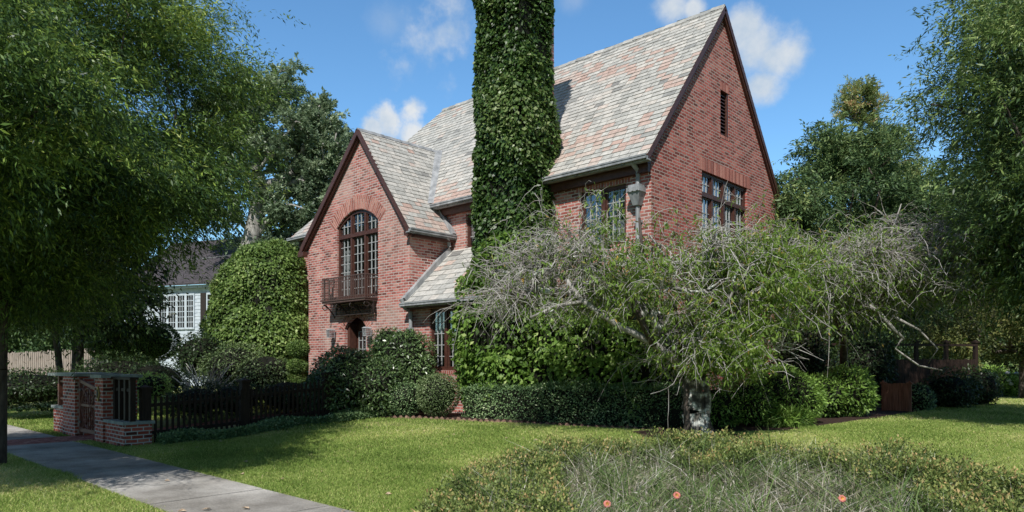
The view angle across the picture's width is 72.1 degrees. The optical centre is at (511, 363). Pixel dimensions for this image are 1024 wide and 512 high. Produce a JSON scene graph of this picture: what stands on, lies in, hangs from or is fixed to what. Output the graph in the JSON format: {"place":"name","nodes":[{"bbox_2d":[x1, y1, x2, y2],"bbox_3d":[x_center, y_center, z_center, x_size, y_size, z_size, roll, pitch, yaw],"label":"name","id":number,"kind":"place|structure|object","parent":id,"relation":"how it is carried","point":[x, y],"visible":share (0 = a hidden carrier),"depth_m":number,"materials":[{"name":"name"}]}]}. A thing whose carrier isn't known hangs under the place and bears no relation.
{"place":"outdoors","nodes":[
{"label":"outdoors","id":0,"kind":"place"},
{"bbox_2d":[7,424,353,511],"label":"pavement","id":1,"kind":"structure","parent":0,"point":[139,479],"depth_m":9.36,"materials":[{"name":"concrete"}]},
{"bbox_2d":[11,0,1009,286],"label":"sky","id":2,"kind":"structure","parent":0,"point":[395,65],"materials":[{"name":"blue"}]},
{"bbox_2d":[0,386,1023,511],"bbox_3d":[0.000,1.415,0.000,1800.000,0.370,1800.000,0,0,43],"label":"lawn","id":3,"kind":"structure","parent":0,"point":[415,423],"depth_m":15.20,"materials":[{"name":"green plant"}]},
{"bbox_2d":[9,309,68,371],"bbox_3d":[-15.780,-2.300,22.585,6.664,7.225,6.065,0,0,43],"label":"slim tree","id":4,"kind":"object","parent":3,"relation":"on","point":[58,361],"visible":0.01,"depth_m":22.49,"materials":[{"name":"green plant"}]},
{"bbox_2d":[7,365,75,411],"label":"hedge","id":5,"kind":"object","parent":3,"relation":"on","point":[24,387],"visible":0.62,"depth_m":19.78,"materials":[{"name":"green plant"}]},
{"bbox_2d":[8,349,158,374],"bbox_3d":[-18.823,0.490,29.054,12.975,2.288,0.180,0,0,28],"label":"stockade fence","id":6,"kind":"object","parent":3,"relation":"on","point":[18,360],"visible":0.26,"depth_m":29.53,"materials":[{"name":"grey wood"}]},
{"bbox_2d":[8,286,193,369],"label":"woods","id":7,"kind":"object","parent":3,"relation":"on","point":[42,347],"visible":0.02,"depth_m":47.59,"materials":[{"name":"green plant"}]},
{"bbox_2d":[47,372,154,445],"bbox_3d":[-8.892,0.963,15.360,5.000,1.475,1.000,0,0,43],"label":"brick gateway","id":8,"kind":"object","parent":3,"relation":"on","point":[117,423],"visible":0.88,"depth_m":14.15,"materials":[{"name":"brick"}]},
{"bbox_2d":[78,378,94,434],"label":"garden gate","id":9,"kind":"structure","parent":8,"relation":"attached to","point":[85,421],"depth_m":15.09,"materials":[{"name":"wood"}]},
{"bbox_2d":[96,386,99,401],"bbox_3d":[-8.407,0.620,14.271,0.200,0.320,0.032,0,0,43],"label":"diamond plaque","id":10,"kind":"object","parent":8,"relation":"attached to","point":[97,393],"visible":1,"depth_m":14.25,"materials":[{"name":"metal"}]},
{"bbox_2d":[10,226,195,371],"bbox_3d":[-15.223,-3.010,21.383,8.865,8.620,9.413,0,0,43],"label":"garden tree","id":11,"kind":"object","parent":3,"relation":"on","point":[149,303],"visible":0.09,"depth_m":21.99,"materials":[{"name":"green plant"}]},
{"bbox_2d":[70,349,190,395],"bbox_3d":[-10.846,0.321,19.951,3.856,1.499,2.726,0,0,43],"label":"garden shrub","id":12,"kind":"object","parent":3,"relation":"on","point":[126,366],"visible":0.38,"depth_m":19.69,"materials":[{"name":"green plant"}]},
{"bbox_2d":[85,319,181,364],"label":"umbrella topiary","id":13,"kind":"object","parent":3,"relation":"on","point":[160,349],"visible":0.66,"depth_m":22.84,"materials":[{"name":"green plant"}]},
{"bbox_2d":[7,411,299,445],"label":"brick path","id":14,"kind":"structure","parent":3,"relation":"on","point":[49,440],"depth_m":14.72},
{"bbox_2d":[137,371,173,402],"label":"garden shrub","id":15,"kind":"object","parent":3,"relation":"on","point":[159,385],"visible":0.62,"depth_m":17.26,"materials":[{"name":"green plant"}]},
{"bbox_2d":[0,0,312,464],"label":"street tree","id":16,"kind":"object","parent":3,"relation":"on","point":[78,161],"visible":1,"depth_m":10.80,"materials":[{"name":"green plant"}]},
{"bbox_2d":[169,330,225,383],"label":"garden shrub","id":17,"kind":"object","parent":3,"relation":"on","point":[191,351],"visible":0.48,"depth_m":22.04,"materials":[{"name":"green plant"}]},
{"bbox_2d":[124,234,292,385],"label":"white house","id":18,"kind":"structure","parent":3,"relation":"on","point":[190,312],"depth_m":38.59,"materials":[{"name":"paint"}]},
{"bbox_2d":[158,295,166,322],"bbox_3d":[-19.332,-2.825,38.956,0.651,1.950,0.065,0,0,20],"label":"window","id":19,"kind":"structure","parent":18,"relation":"in","point":[163,311],"depth_m":38.94,"materials":[{"name":"white paint"}]},
{"bbox_2d":[167,294,175,329],"bbox_3d":[-18.724,-2.825,38.744,0.651,1.950,0.065,0,0,20],"label":"window","id":20,"kind":"structure","parent":18,"relation":"in","point":[171,298],"depth_m":38.75,"materials":[{"name":"white paint"}]},
{"bbox_2d":[176,294,184,329],"bbox_3d":[-18.122,-2.825,38.524,0.629,1.950,0.065,0,0,20],"label":"window","id":21,"kind":"structure","parent":18,"relation":"in","point":[180,309],"depth_m":38.56,"materials":[{"name":"white paint"}]},
{"bbox_2d":[185,293,194,328],"bbox_3d":[-17.544,-2.825,38.317,0.607,1.950,0.065,0,0,20],"label":"window","id":22,"kind":"structure","parent":18,"relation":"in","point":[189,303],"depth_m":38.33,"materials":[{"name":"white paint"}]},
{"bbox_2d":[206,293,210,318],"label":"window","id":23,"kind":"structure","parent":18,"relation":"in","point":[208,298],"depth_m":37.92,"materials":[{"name":"white paint"}]},
{"bbox_2d":[170,363,247,390],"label":"bare shrub","id":24,"kind":"object","parent":3,"relation":"on","point":[193,379],"visible":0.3,"depth_m":18.48,"materials":[{"name":"plant"}]},
{"bbox_2d":[159,374,305,421],"bbox_3d":[-6.834,0.857,17.986,4.063,1.194,1.832,0,0,-34],"label":"garden shrub","id":25,"kind":"object","parent":3,"relation":"on","point":[192,391],"visible":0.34,"depth_m":17.40,"materials":[{"name":"green plant"}]},
{"bbox_2d":[137,371,344,442],"bbox_3d":[-5.121,0.902,16.014,0.230,1.585,6.310,0,0,43],"label":"picket fence","id":26,"kind":"object","parent":3,"relation":"on","point":[246,396],"visible":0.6,"depth_m":15.07,"materials":[{"name":"black wood"}]},
{"bbox_2d":[196,339,296,389],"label":"garden shrub","id":27,"kind":"object","parent":3,"relation":"on","point":[243,363],"visible":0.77,"depth_m":19.82,"materials":[{"name":"green plant"}]},
{"bbox_2d":[198,237,308,399],"bbox_3d":[-8.785,-1.457,25.059,4.497,6.093,4.168,0,0,43],"label":"ivy mound","id":28,"kind":"object","parent":3,"relation":"on","point":[264,304],"visible":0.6,"depth_m":23.72,"materials":[{"name":"green plant"}]},
{"bbox_2d":[169,52,355,254],"bbox_3d":[-13.216,-7.660,38.211,11.000,17.915,6.420,0,0,10],"label":"oak tree","id":29,"kind":"object","parent":3,"relation":"on","point":[317,146],"visible":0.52,"depth_m":36.80,"materials":[{"name":"green plant"}]},
{"bbox_2d":[152,407,392,444],"bbox_3d":[-4.770,1.323,15.799,0.934,0.610,6.017,0,0,43],"label":"ground cover","id":30,"kind":"object","parent":3,"relation":"on","point":[197,434],"visible":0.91,"depth_m":14.82,"materials":[{"name":"green plant"}]},
{"bbox_2d":[285,339,310,383],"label":"topiary","id":31,"kind":"object","parent":3,"relation":"on","point":[293,365],"visible":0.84,"depth_m":19.84,"materials":[{"name":"green plant"}]},
{"bbox_2d":[286,0,782,413],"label":"brick house","id":32,"kind":"structure","parent":3,"relation":"on","point":[664,117],"depth_m":18.79,"materials":[{"name":"brick"}]},
{"bbox_2d":[326,329,335,340],"bbox_3d":[-5.445,-0.848,21.188,0.166,0.363,0.275,0,0,43],"label":"wall lantern","id":33,"kind":"object","parent":32,"relation":"attached to","point":[334,337],"depth_m":21.16,"materials":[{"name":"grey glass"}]},
{"bbox_2d":[348,320,365,355],"bbox_3d":[-4.404,-0.085,20.762,1.100,2.470,0.320,0,0,43],"label":"front door","id":34,"kind":"structure","parent":32,"relation":"in","point":[356,339],"depth_m":21.01,"materials":[{"name":"brown paint"}]},
{"bbox_2d":[339,209,377,298],"bbox_3d":[-4.425,-3.195,20.630,2.070,2.590,0.240,0,0,43],"label":"window","id":35,"kind":"structure","parent":32,"relation":"in","point":[349,256],"depth_m":20.76,"materials":[{"name":"brown paint"}]},
{"bbox_2d":[362,327,371,339],"bbox_3d":[-4.090,-0.848,19.914,0.166,0.363,0.275,0,0,43],"label":"wall lantern","id":36,"kind":"object","parent":32,"relation":"attached to","point":[365,333],"depth_m":19.87,"materials":[{"name":"grey glass"}]},
{"bbox_2d":[431,307,458,369],"bbox_3d":[-1.623,-0.620,18.144,1.180,1.600,0.225,0,0,43],"label":"window","id":37,"kind":"structure","parent":32,"relation":"in","point":[447,356],"depth_m":18.14,"materials":[{"name":"brown paint"}]},
{"bbox_2d":[468,214,474,247],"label":"window","id":38,"kind":"structure","parent":32,"relation":"in","point":[470,226],"depth_m":19.46,"materials":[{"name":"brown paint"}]},
{"bbox_2d":[468,0,562,300],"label":"climbing ivy","id":39,"kind":"object","parent":32,"relation":"attached to","point":[515,117],"visible":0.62,"depth_m":16.99,"materials":[{"name":"green plant"}]},
{"bbox_2d":[445,230,682,420],"bbox_3d":[1.184,-0.809,15.926,6.654,4.741,2.087,0,0,35],"label":"climbing vine","id":40,"kind":"object","parent":32,"relation":"attached to","point":[538,358],"visible":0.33,"depth_m":15.83,"materials":[{"name":"green plant"}]},
{"bbox_2d":[582,184,625,248],"bbox_3d":[2.202,-3.380,16.401,1.300,1.360,0.225,0,0,43],"label":"window","id":41,"kind":"structure","parent":32,"relation":"in","point":[604,206],"depth_m":16.30,"materials":[{"name":"brown paint"}]},
{"bbox_2d":[702,172,744,249],"bbox_3d":[5.340,-3.590,18.045,0.240,2.180,2.490,0,0,43],"label":"window","id":42,"kind":"structure","parent":32,"relation":"in","point":[710,189],"depth_m":17.96,"materials":[{"name":"brown paint"}]},
{"bbox_2d":[423,181,878,434],"bbox_3d":[2.069,-0.817,12.317,7.266,4.483,4.813,0,0,-3],"label":"weeping cherry","id":43,"kind":"object","parent":3,"relation":"on","point":[698,342],"visible":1,"depth_m":11.66,"materials":[{"name":"green plant"}]},
{"bbox_2d":[378,407,924,431],"bbox_3d":[4.193,1.278,16.577,14.400,0.133,11.900,0,0,43],"label":"mulch bed","id":44,"kind":"object","parent":3,"relation":"on","point":[877,412],"visible":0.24,"depth_m":15.14,"materials":[{"name":"brown soil"}]},
{"bbox_2d":[299,344,410,417],"bbox_3d":[-3.969,0.490,17.539,3.062,1.985,2.297,0,0,43],"label":"rhododendron","id":45,"kind":"object","parent":44,"relation":"on","point":[363,381],"visible":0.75,"depth_m":16.84,"materials":[{"name":"green plant"}]},
{"bbox_2d":[368,325,438,394],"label":"rhododendron","id":46,"kind":"object","parent":44,"relation":"on","point":[408,351],"visible":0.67,"depth_m":17.47,"materials":[{"name":"green plant"}]},
{"bbox_2d":[386,381,423,416],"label":"boxwood","id":47,"kind":"object","parent":44,"relation":"on","point":[404,399],"visible":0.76,"depth_m":16.65,"materials":[{"name":"green plant"}]},
{"bbox_2d":[415,372,460,416],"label":"boxwood","id":48,"kind":"object","parent":44,"relation":"on","point":[439,393],"visible":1,"depth_m":16.34,"materials":[{"name":"green plant"}]},
{"bbox_2d":[461,379,683,428],"bbox_3d":[1.285,0.820,15.259,5.595,1.036,1.167,0,0,34],"label":"clipped hedge","id":49,"kind":"object","parent":44,"relation":"on","point":[588,404],"visible":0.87,"depth_m":14.70,"materials":[{"name":"green plant"}]},
{"bbox_2d":[708,361,828,427],"bbox_3d":[4.891,0.664,14.249,3.028,1.415,1.694,0,0,-17],"label":"azalea shrub","id":50,"kind":"object","parent":44,"relation":"on","point":[750,404],"visible":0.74,"depth_m":13.75,"materials":[{"name":"green plant"}]},
{"bbox_2d":[756,400,819,427],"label":"lily clump","id":51,"kind":"object","parent":44,"relation":"on","point":[800,418],"visible":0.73,"depth_m":13.56,"materials":[{"name":"green plant"}]},
{"bbox_2d":[807,361,881,417],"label":"laurel shrub","id":52,"kind":"object","parent":44,"relation":"on","point":[848,393],"visible":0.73,"depth_m":15.72,"materials":[{"name":"green plant"}]},
{"bbox_2d":[880,380,912,411],"bbox_3d":[9.748,0.885,17.840,0.737,0.890,0.145,0,0,41],"label":"plank screen","id":53,"kind":"object","parent":44,"relation":"on","point":[896,396],"visible":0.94,"depth_m":17.77,"materials":[{"name":"brown wood"}]},
{"bbox_2d":[912,383,936,410],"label":"garden shrub","id":54,"kind":"object","parent":44,"relation":"on","point":[922,397],"visible":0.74,"depth_m":17.94,"materials":[{"name":"green plant"}]},
{"bbox_2d":[632,429,746,439],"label":"tree mulch","id":55,"kind":"object","parent":3,"relation":"on","point":[643,432],"visible":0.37,"depth_m":12.54,"materials":[{"name":"brown soil"}]},
{"bbox_2d":[402,422,1023,511],"bbox_3d":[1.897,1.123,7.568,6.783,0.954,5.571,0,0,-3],"label":"ornamental grass","id":56,"kind":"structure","parent":3,"relation":"on","point":[713,500],"depth_m":7.28,"materials":[{"name":"green plant"}]},
{"bbox_2d":[603,500,610,511],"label":"daylily","id":57,"kind":"object","parent":56,"relation":"on","point":[605,503],"visible":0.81,"depth_m":6.28,"materials":[{"name":"orange plant"}]},
{"bbox_2d":[673,492,680,510],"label":"daylily","id":58,"kind":"object","parent":56,"relation":"on","point":[676,495],"visible":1,"depth_m":6.48,"materials":[{"name":"orange plant"}]},
{"bbox_2d":[410,425,1023,511],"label":"shrubbery","id":59,"kind":"object","parent":56,"relation":"on","point":[1003,503],"visible":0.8,"depth_m":7.48,"materials":[{"name":"green plant"}]},
{"bbox_2d":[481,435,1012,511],"bbox_3d":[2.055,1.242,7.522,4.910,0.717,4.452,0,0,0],"label":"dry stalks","id":60,"kind":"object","parent":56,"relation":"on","point":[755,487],"visible":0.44,"depth_m":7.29,"materials":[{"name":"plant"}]},
{"bbox_2d":[838,495,845,511],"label":"daylily","id":61,"kind":"object","parent":56,"relation":"on","point":[843,498],"visible":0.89,"depth_m":6.28,"materials":[{"name":"orange plant"}]},
{"bbox_2d":[764,311,899,393],"bbox_3d":[8.748,-0.196,19.371,4.691,2.614,1.989,0,0,-27],"label":"garden shrub","id":62,"kind":"object","parent":3,"relation":"on","point":[874,359],"visible":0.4,"depth_m":19.12,"materials":[{"name":"green plant"}]},
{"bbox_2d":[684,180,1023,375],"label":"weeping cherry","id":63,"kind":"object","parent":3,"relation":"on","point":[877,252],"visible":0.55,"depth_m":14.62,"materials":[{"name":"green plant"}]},
{"bbox_2d":[725,108,992,347],"bbox_3d":[10.790,-3.365,22.131,7.410,9.189,9.746,0,0,43],"label":"maple tree","id":64,"kind":"object","parent":3,"relation":"on","point":[836,157],"visible":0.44,"depth_m":21.33,"materials":[{"name":"green plant"}]},
{"bbox_2d":[814,74,941,342],"bbox_3d":[18.270,-6.736,35.975,6.726,15.932,4.289,0,0,5],"label":"pine tree","id":65,"kind":"object","parent":3,"relation":"on","point":[868,92],"visible":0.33,"depth_m":35.43,"materials":[{"name":"green plant"}]},
{"bbox_2d":[776,312,1004,371],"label":"trees","id":66,"kind":"object","parent":3,"relation":"on","point":[834,339],"visible":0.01,"depth_m":39.02,"materials":[{"name":"green plant"}]},
{"bbox_2d":[823,340,979,403],"bbox_3d":[11.642,0.310,21.060,5.379,2.040,0.160,0,0,-11],"label":"board fence","id":67,"kind":"object","parent":3,"relation":"on","point":[908,370],"visible":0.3,"depth_m":21.14,"materials":[{"name":"brown wood"}]},
{"bbox_2d":[850,0,1023,362],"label":"shade tree","id":68,"kind":"object","parent":3,"relation":"on","point":[995,116],"visible":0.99,"depth_m":13.35,"materials":[{"name":"green plant"}]},
{"bbox_2d":[864,138,1021,359],"bbox_3d":[20.480,-4.976,30.039,12.252,12.411,8.143,0,0,19],"label":"dark tree","id":69,"kind":"object","parent":3,"relation":"on","point":[900,356],"visible":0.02,"depth_m":30.24,"materials":[{"name":"green plant"}]},
{"bbox_2d":[895,294,1023,398],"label":"shrub","id":70,"kind":"object","parent":3,"relation":"on","point":[957,334],"visible":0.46,"depth_m":24.02,"materials":[{"name":"green plant"}]},
{"bbox_2d":[919,363,1004,408],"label":"garden shrub","id":71,"kind":"object","parent":3,"relation":"on","point":[976,388],"visible":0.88,"depth_m":19.32,"materials":[{"name":"green plant"}]},
{"bbox_2d":[934,336,1022,372],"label":"shrub","id":72,"kind":"object","parent":3,"relation":"on","point":[1014,368],"visible":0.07,"depth_m":29.44,"materials":[{"name":"green plant"}]},
{"bbox_2d":[978,363,1018,395],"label":"hydrangea","id":73,"kind":"object","parent":3,"relation":"on","point":[1009,381],"visible":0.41,"depth_m":26.31,"materials":[{"name":"green plant"}]}
]}

